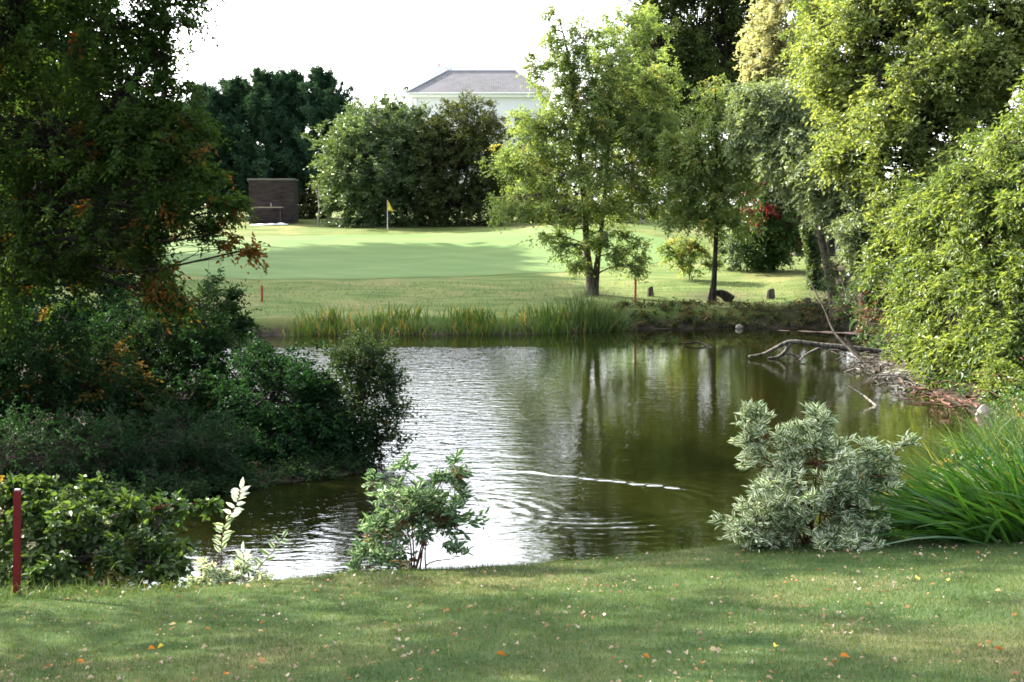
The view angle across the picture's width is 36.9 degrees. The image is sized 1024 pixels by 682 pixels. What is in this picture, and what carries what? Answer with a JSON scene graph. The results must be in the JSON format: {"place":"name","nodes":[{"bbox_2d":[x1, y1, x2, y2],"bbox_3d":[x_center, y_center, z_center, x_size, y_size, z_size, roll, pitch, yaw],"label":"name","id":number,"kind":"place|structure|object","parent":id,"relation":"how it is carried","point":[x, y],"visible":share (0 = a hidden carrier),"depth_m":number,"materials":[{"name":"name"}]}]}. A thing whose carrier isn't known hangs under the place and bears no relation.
{"place":"outdoors","nodes":[
{"label":"outdoors","id":0,"kind":"place"},
{"bbox_2d":[0,205,1023,681],"bbox_3d":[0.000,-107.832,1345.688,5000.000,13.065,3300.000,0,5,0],"label":"ground","id":1,"kind":"structure","parent":0,"point":[276,323],"depth_m":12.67,"materials":[{"name":"green plant"}]},
{"bbox_2d":[13,489,20,594],"bbox_3d":[-4.591,1.944,14.247,0.090,1.156,0.056,0,5,0],"label":"red stake","id":2,"kind":"object","parent":1,"relation":"on","point":[17,536],"visible":0.89,"depth_m":14.22,"materials":[{"name":"paint"}]},
{"bbox_2d":[0,286,157,379],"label":"bank shrub","id":3,"kind":"object","parent":1,"relation":"on","point":[74,316],"visible":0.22,"depth_m":30.30,"materials":[{"name":"green plant"}]},
{"bbox_2d":[0,0,171,303],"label":"dark tree","id":4,"kind":"object","parent":1,"relation":"on","point":[101,216],"visible":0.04,"depth_m":32.93,"materials":[{"name":"green plant"}]},
{"bbox_2d":[0,305,178,470],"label":"bank shrub","id":5,"kind":"object","parent":1,"relation":"on","point":[70,379],"visible":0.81,"depth_m":23.66,"materials":[{"name":"green plant"}]},
{"bbox_2d":[0,574,199,603],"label":"rough grass","id":6,"kind":"structure","parent":1,"relation":"on","point":[105,590],"depth_m":14.15,"materials":[{"name":"green plant"}]},
{"bbox_2d":[0,470,202,590],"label":"bramble bush","id":7,"kind":"object","parent":1,"relation":"on","point":[55,530],"visible":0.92,"depth_m":15.33,"materials":[{"name":"green plant"}]},
{"bbox_2d":[135,494,224,577],"bbox_3d":[-3.384,2.115,15.583,0.962,1.105,0.394,0,5,0],"label":"bramble shoot","id":8,"kind":"object","parent":7,"relation":"attached to","point":[183,509],"visible":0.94,"depth_m":15.55,"materials":[{"name":"green plant"}]},
{"bbox_2d":[0,393,256,497],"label":"bank shrub","id":9,"kind":"object","parent":1,"relation":"on","point":[122,458],"visible":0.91,"depth_m":21.28,"materials":[{"name":"green plant"}]},
{"bbox_2d":[0,0,270,354],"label":"autumn tree","id":10,"kind":"object","parent":1,"relation":"on","point":[132,146],"visible":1,"depth_m":22.90,"materials":[{"name":"green plant"}]},
{"bbox_2d":[42,277,270,443],"bbox_3d":[-6.139,0.397,26.466,4.104,3.118,5.031,0,5,0],"label":"bank shrub","id":11,"kind":"object","parent":1,"relation":"on","point":[215,341],"visible":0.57,"depth_m":26.25,"materials":[{"name":"green plant"}]},
{"bbox_2d":[136,99,204,215],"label":"cypress tree","id":12,"kind":"object","parent":1,"relation":"on","point":[179,141],"depth_m":99.61,"materials":[{"name":"green plant"}]},
{"bbox_2d":[189,259,228,377],"bbox_3d":[-5.370,-0.004,27.609,0.739,3.055,0.950,-3,6,-37],"label":"sapling","id":13,"kind":"object","parent":1,"relation":"on","point":[208,285],"visible":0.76,"depth_m":27.55,"materials":[{"name":"green plant"}]},
{"bbox_2d":[168,81,250,216],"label":"cypress tree","id":14,"kind":"object","parent":1,"relation":"on","point":[213,95],"visible":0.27,"depth_m":98.01,"materials":[{"name":"green plant"}]},
{"bbox_2d":[46,447,374,505],"bbox_3d":[-4.000,1.984,21.423,5.264,0.775,1.707,-4,6,-44],"label":"bank shrub","id":15,"kind":"object","parent":1,"relation":"on","point":[227,481],"visible":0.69,"depth_m":21.70,"materials":[{"name":"green plant"}]},
{"bbox_2d":[186,557,276,587],"bbox_3d":[-2.651,2.275,14.607,0.892,0.448,0.555,0,5,5],"label":"dogwood","id":16,"kind":"object","parent":1,"relation":"on","point":[212,573],"visible":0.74,"depth_m":14.54,"materials":[{"name":"white plant"}]},
{"bbox_2d":[213,477,249,569],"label":"dogwood sprig","id":17,"kind":"object","parent":1,"relation":"on","point":[235,493],"visible":0.92,"depth_m":14.58,"materials":[{"name":"white plant"}]},
{"bbox_2d":[195,72,274,216],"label":"cypress tree","id":18,"kind":"object","parent":1,"relation":"on","point":[233,89],"visible":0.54,"depth_m":98.59,"materials":[{"name":"green plant"}]},
{"bbox_2d":[234,530,288,583],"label":"dogwood sprig","id":19,"kind":"object","parent":1,"relation":"on","point":[241,557],"visible":0.92,"depth_m":14.60,"materials":[{"name":"white plant"}]},
{"bbox_2d":[261,285,262,301],"bbox_3d":[-9.097,-1.649,55.906,0.075,0.747,0.075,0,5,0],"label":"red stake","id":20,"kind":"object","parent":1,"relation":"on","point":[261,293],"visible":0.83,"depth_m":55.86,"materials":[{"name":"red wood"}]},
{"bbox_2d":[217,63,314,195],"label":"cypress tree","id":21,"kind":"object","parent":1,"relation":"on","point":[257,106],"visible":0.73,"depth_m":97.77,"materials":[{"name":"green plant"}]},
{"bbox_2d":[249,207,283,224],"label":"bench","id":22,"kind":"object","parent":1,"relation":"on","point":[280,215],"visible":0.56,"depth_m":90.84,"materials":[{"name":"brown wood"}]},
{"bbox_2d":[250,222,286,224],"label":"white sheet","id":23,"kind":"object","parent":1,"relation":"on","point":[280,223],"visible":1,"depth_m":90.08,"materials":[{"name":"white"}]},
{"bbox_2d":[247,179,298,223],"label":"shed","id":24,"kind":"structure","parent":1,"relation":"on","point":[273,193],"depth_m":91.61,"materials":[{"name":"wood"}]},
{"bbox_2d":[269,186,281,221],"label":"door","id":25,"kind":"structure","parent":24,"relation":"in","point":[275,192],"depth_m":91.59,"materials":[{"name":"paint"}]},
{"bbox_2d":[184,326,378,471],"bbox_3d":[-3.681,0.953,24.373,3.342,2.266,4.066,0,5,0],"label":"bank shrub","id":26,"kind":"object","parent":1,"relation":"on","point":[295,422],"visible":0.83,"depth_m":23.71,"materials":[{"name":"green plant"}]},
{"bbox_2d":[249,66,321,204],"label":"cypress tree","id":27,"kind":"object","parent":1,"relation":"on","point":[295,78],"visible":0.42,"depth_m":98.40,"materials":[{"name":"green plant"}]},
{"bbox_2d":[298,185,333,218],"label":"bush","id":28,"kind":"object","parent":1,"relation":"on","point":[309,208],"visible":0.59,"depth_m":96.20,"materials":[{"name":"green plant"}]},
{"bbox_2d":[274,64,361,217],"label":"cypress tree","id":29,"kind":"object","parent":1,"relation":"on","point":[324,99],"visible":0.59,"depth_m":97.17,"materials":[{"name":"green plant"}]},
{"bbox_2d":[315,181,326,225],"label":"thin tree","id":30,"kind":"object","parent":1,"relation":"on","point":[319,210],"visible":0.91,"depth_m":89.64,"materials":[{"name":"green plant"}]},
{"bbox_2d":[304,322,426,469],"bbox_3d":[-2.328,0.900,24.116,1.954,2.426,2.516,0,5,0],"label":"wispy shrub","id":31,"kind":"object","parent":1,"relation":"on","point":[366,360],"visible":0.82,"depth_m":23.83,"materials":[{"name":"green plant"}]},
{"bbox_2d":[300,86,453,228],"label":"laurel bush","id":32,"kind":"object","parent":1,"relation":"on","point":[365,149],"visible":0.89,"depth_m":88.52,"materials":[{"name":"green plant"}]},
{"bbox_2d":[344,108,410,204],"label":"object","id":33,"kind":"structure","parent":1,"relation":"on","point":[373,133],"depth_m":135.89,"materials":[{"name":"plant"}]},
{"bbox_2d":[387,200,392,229],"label":"golf flag","id":34,"kind":"object","parent":1,"relation":"on","point":[389,207],"visible":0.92,"depth_m":85.88,"materials":[{"name":"fabric"}]},
{"bbox_2d":[123,226,686,279],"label":"putting green","id":35,"kind":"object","parent":1,"relation":"on","point":[381,256],"visible":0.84,"depth_m":71.02,"materials":[{"name":"green plant"}]},
{"bbox_2d":[339,448,489,573],"bbox_3d":[-1.061,1.764,15.184,1.504,1.374,1.052,-3,6,-35],"label":"dogwood","id":36,"kind":"object","parent":1,"relation":"on","point":[429,502],"visible":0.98,"depth_m":15.10,"materials":[{"name":"green plant"}]},
{"bbox_2d":[281,299,626,336],"bbox_3d":[-1.721,-0.814,51.103,11.954,1.251,2.519,-1,5,-12],"label":"reed bed","id":37,"kind":"object","parent":1,"relation":"on","point":[332,318],"visible":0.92,"depth_m":50.77,"materials":[{"name":"green plant"}]},
{"bbox_2d":[395,89,517,226],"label":"broad bush","id":38,"kind":"object","parent":1,"relation":"on","point":[469,141],"visible":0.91,"depth_m":88.51,"materials":[{"name":"green plant"}]},
{"bbox_2d":[405,63,550,204],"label":"white villa","id":39,"kind":"object","parent":1,"relation":"on","point":[504,90],"visible":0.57,"depth_m":149.36,"materials":[{"name":"paint"}]},
{"bbox_2d":[489,114,497,132],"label":"window","id":40,"kind":"structure","parent":39,"relation":"in","point":[495,114],"depth_m":149.28,"materials":[{"name":"grey glass"}]},
{"bbox_2d":[513,115,524,127],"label":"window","id":41,"kind":"structure","parent":39,"relation":"in","point":[517,115],"depth_m":149.28,"materials":[{"name":"white glass"}]},
{"bbox_2d":[177,277,844,322],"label":"bank grass","id":42,"kind":"structure","parent":1,"relation":"on","point":[487,296],"depth_m":57.64,"materials":[{"name":"green plant"}]},
{"bbox_2d":[0,540,1022,681],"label":"leaf litter","id":43,"kind":"object","parent":1,"relation":"on","point":[547,625],"visible":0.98,"depth_m":11.14,"materials":[{"name":"brown plant"}]},
{"bbox_2d":[481,109,601,222],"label":"broad bush","id":44,"kind":"object","parent":1,"relation":"on","point":[542,173],"visible":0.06,"depth_m":93.36,"materials":[{"name":"green plant"}]},
{"bbox_2d":[474,1,693,294],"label":"twin stemmed tree","id":45,"kind":"object","parent":1,"relation":"on","point":[598,126],"visible":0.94,"depth_m":57.09,"materials":[{"name":"green plant"}]},
{"bbox_2d":[546,283,649,332],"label":"reed tuft","id":46,"kind":"object","parent":1,"relation":"on","point":[590,311],"visible":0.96,"depth_m":52.07,"materials":[{"name":"green plant"}]},
{"bbox_2d":[571,1,687,223],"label":"broadleaf tree","id":47,"kind":"object","parent":1,"relation":"on","point":[646,31],"visible":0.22,"depth_m":82.46,"materials":[{"name":"green plant"}]},
{"bbox_2d":[634,279,636,301],"bbox_3d":[4.506,-1.775,56.064,0.075,0.991,0.075,0,5,0],"label":"red stake","id":48,"kind":"object","parent":1,"relation":"on","point":[635,289],"visible":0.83,"depth_m":56.03,"materials":[{"name":"wood"}]},
{"bbox_2d":[647,286,653,296],"bbox_3d":[5.197,-1.817,57.651,0.327,0.472,0.326,0,5,0],"label":"tree stump","id":49,"kind":"object","parent":1,"relation":"on","point":[650,293],"visible":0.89,"depth_m":57.55,"materials":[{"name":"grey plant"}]},
{"bbox_2d":[560,123,801,220],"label":"broad bush","id":50,"kind":"object","parent":1,"relation":"on","point":[735,205],"visible":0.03,"depth_m":95.76,"materials":[{"name":"green plant"}]},
{"bbox_2d":[654,236,725,279],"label":"bush","id":51,"kind":"object","parent":1,"relation":"on","point":[686,267],"visible":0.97,"depth_m":62.55,"materials":[{"name":"green plant"}]},
{"bbox_2d":[612,0,788,209],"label":"yew tree","id":52,"kind":"object","parent":1,"relation":"on","point":[704,47],"visible":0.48,"depth_m":105.29,"materials":[{"name":"green plant"}]},
{"bbox_2d":[646,72,778,301],"bbox_3d":[7.472,-5.474,55.683,5.216,8.400,3.507,0,5,0],"label":"slender tree","id":53,"kind":"object","parent":1,"relation":"on","point":[701,158],"visible":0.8,"depth_m":55.27,"materials":[{"name":"green plant"}]},
{"bbox_2d":[709,646,716,650],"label":"fallen leaf","id":54,"kind":"object","parent":1,"relation":"on","point":[712,648],"visible":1,"depth_m":9.59,"materials":[{"name":"beige plant"}]},
{"bbox_2d":[611,296,838,328],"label":"bank weeds","id":55,"kind":"object","parent":1,"relation":"on","point":[623,304],"visible":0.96,"depth_m":53.88,"materials":[{"name":"green plant"}]},
{"bbox_2d":[717,290,734,301],"bbox_3d":[7.818,-1.597,56.330,0.724,0.582,0.440,0,5,0],"label":"root mound","id":56,"kind":"object","parent":1,"relation":"on","point":[725,296],"visible":0.97,"depth_m":56.19,"materials":[{"name":"brown plant"}]},
{"bbox_2d":[713,207,799,272],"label":"rounded bush","id":57,"kind":"object","parent":1,"relation":"on","point":[737,259],"visible":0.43,"depth_m":65.03,"materials":[{"name":"green plant"}]},
{"bbox_2d":[765,288,774,298],"bbox_3d":[9.588,-1.711,56.918,0.447,0.492,0.444,0,5,0],"label":"tree stump","id":58,"kind":"object","parent":1,"relation":"on","point":[770,293],"visible":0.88,"depth_m":56.77,"materials":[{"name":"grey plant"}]},
{"bbox_2d":[731,0,825,255],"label":"yellowing tree","id":59,"kind":"object","parent":1,"relation":"on","point":[770,29],"visible":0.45,"depth_m":68.62,"materials":[{"name":"yellow plant"}]},
{"bbox_2d":[732,156,825,271],"bbox_3d":[11.191,-5.514,64.097,4.126,6.711,4.095,0,5,0],"label":"sumac bush","id":60,"kind":"object","parent":1,"relation":"on","point":[776,222],"visible":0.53,"depth_m":63.73,"materials":[{"name":"green plant"}]},
{"bbox_2d":[717,76,891,318],"bbox_3d":[10.596,-4.823,51.225,4.889,8.580,8.021,-2,5,-29],"label":"silver tree","id":61,"kind":"object","parent":1,"relation":"on","point":[774,134],"visible":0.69,"depth_m":51.27,"materials":[{"name":"green plant"}]},
{"bbox_2d":[798,217,825,290],"bbox_3d":[11.511,-4.037,58.732,1.117,5.085,0.923,0,5,0],"label":"ivy trunk","id":62,"kind":"object","parent":1,"relation":"on","point":[811,249],"visible":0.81,"depth_m":58.62,"materials":[{"name":"green plant"}]},
{"bbox_2d":[705,397,922,552],"bbox_3d":[3.074,1.408,15.438,2.228,1.678,1.555,0,5,0],"label":"dogwood","id":63,"kind":"object","parent":1,"relation":"on","point":[766,513],"visible":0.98,"depth_m":15.39,"materials":[{"name":"green plant"}]},
{"bbox_2d":[777,55,891,255],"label":"broadleaf tree","id":64,"kind":"object","parent":1,"relation":"on","point":[831,241],"depth_m":71.73,"materials":[{"name":"green plant"}]},
{"bbox_2d":[840,652,848,656],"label":"fallen leaf","id":65,"kind":"object","parent":1,"relation":"on","point":[843,654],"visible":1,"depth_m":9.27,"materials":[{"name":"orange plant"}]},
{"bbox_2d":[816,247,905,354],"bbox_3d":[10.912,-1.198,47.534,2.668,3.233,12.010,0,5,0],"label":"bank bush","id":66,"kind":"object","parent":1,"relation":"on","point":[859,299],"visible":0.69,"depth_m":47.73,"materials":[{"name":"green plant"}]},
{"bbox_2d":[834,515,923,545],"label":"tall grass tuft","id":67,"kind":"object","parent":1,"relation":"on","point":[887,538],"visible":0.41,"depth_m":15.27,"materials":[{"name":"green plant"}]},
{"bbox_2d":[823,339,951,393],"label":"stick litter","id":68,"kind":"object","parent":1,"relation":"on","point":[893,376],"visible":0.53,"depth_m":36.58,"materials":[{"name":"wood"}]},
{"bbox_2d":[883,368,907,374],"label":"grey slab","id":69,"kind":"structure","parent":1,"relation":"on","point":[897,372],"depth_m":36.73,"materials":[{"name":"beige stone"}]},
{"bbox_2d":[774,0,1023,258],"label":"bright tree","id":70,"kind":"object","parent":1,"relation":"on","point":[912,106],"visible":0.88,"depth_m":44.42,"materials":[{"name":"green plant"}]},
{"bbox_2d":[827,442,1023,551],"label":"iris clump","id":71,"kind":"object","parent":1,"relation":"on","point":[937,517],"visible":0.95,"depth_m":15.27,"materials":[{"name":"green plant"}]},
{"bbox_2d":[850,64,1023,395],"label":"ash tree","id":72,"kind":"object","parent":1,"relation":"on","point":[970,258],"visible":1,"depth_m":34.27,"materials":[{"name":"green plant"}]},
{"bbox_2d":[880,327,1023,404],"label":"bank bush","id":73,"kind":"object","parent":1,"relation":"on","point":[1005,368],"visible":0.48,"depth_m":31.35,"materials":[{"name":"green plant"}]},
{"bbox_2d":[881,394,1023,495],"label":"tall grass tuft","id":74,"kind":"object","parent":1,"relation":"on","point":[995,435],"visible":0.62,"depth_m":20.24,"materials":[{"name":"green plant"}]},
{"bbox_2d":[890,420,1023,541],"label":"iris clump","id":75,"kind":"object","parent":1,"relation":"on","point":[1017,474],"visible":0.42,"depth_m":15.72,"materials":[{"name":"green plant"}]},
{"bbox_2d":[899,357,1023,409],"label":"stick heap","id":76,"kind":"object","parent":1,"relation":"on","point":[967,401],"visible":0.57,"depth_m":30.88,"materials":[{"name":"brown wood"}]},
{"bbox_2d":[913,357,1023,482],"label":"bank weeds","id":77,"kind":"object","parent":1,"relation":"on","point":[1017,401],"visible":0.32,"depth_m":26.82,"materials":[{"name":"green plant"}]},
{"bbox_2d":[975,404,990,414],"bbox_3d":[9.096,1.337,29.595,0.338,0.263,0.273,0,5,0],"label":"pale rock","id":78,"kind":"object","parent":1,"relation":"on","point":[984,410],"visible":0.46,"depth_m":29.54,"materials":[{"name":"grey stone"}]},
{"bbox_2d":[101,328,979,591],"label":"water","id":79,"kind":"structure","parent":0,"point":[577,445],"depth_m":26.75,"materials":[{"name":"green liquid"}]},
{"bbox_2d":[408,478,434,488],"bbox_3d":[-1.207,1.970,21.521,0.477,0.274,0.216,-3,6,-36],"label":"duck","id":80,"kind":"object","parent":79,"relation":"on","point":[414,484],"visible":0.3,"depth_m":21.45},
{"bbox_2d":[683,341,711,347],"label":"dark branch","id":81,"kind":"object","parent":79,"relation":"in","point":[704,344],"visible":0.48,"depth_m":46.13,"materials":[{"name":"brown plant"}]},
{"bbox_2d":[735,324,743,328],"bbox_3d":[7.886,-0.485,53.270,0.225,0.200,0.294,4,6,40],"label":"bank stone","id":82,"kind":"object","parent":79,"relation":"in","point":[739,326],"visible":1,"depth_m":53.19,"materials":[{"name":"grey stone"}]},
{"bbox_2d":[748,337,881,360],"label":"fallen branch","id":83,"kind":"object","parent":79,"relation":"on","point":[822,346],"visible":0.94,"depth_m":41.61,"materials":[{"name":"grey wood"}]},
{"bbox_2d":[809,279,877,372],"bbox_3d":[8.411,-0.443,39.616,0.394,2.196,4.037,-1,5,-12],"label":"bare branch","id":84,"kind":"object","parent":79,"relation":"in","point":[855,352],"visible":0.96,"depth_m":38.89,"materials":[{"name":"brown plant"}]},
{"bbox_2d":[846,384,877,405],"bbox_3d":[7.216,1.128,31.472,0.164,0.439,0.889,-3,6,-35],"label":"pale stick","id":85,"kind":"object","parent":79,"relation":"in","point":[869,400],"visible":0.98,"depth_m":31.52,"materials":[{"name":"beige wood"}]},
{"bbox_2d":[59,0,1023,204],"label":"sky","id":86,"kind":"structure","parent":0,"point":[376,46],"materials":[{"name":"white"}]},
{"bbox_2d":[781,330,855,333],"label":"mud spit","id":87,"kind":"structure","parent":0,"point":[827,332],"depth_m":51.40,"materials":[{"name":"brown soil"}]}
]}

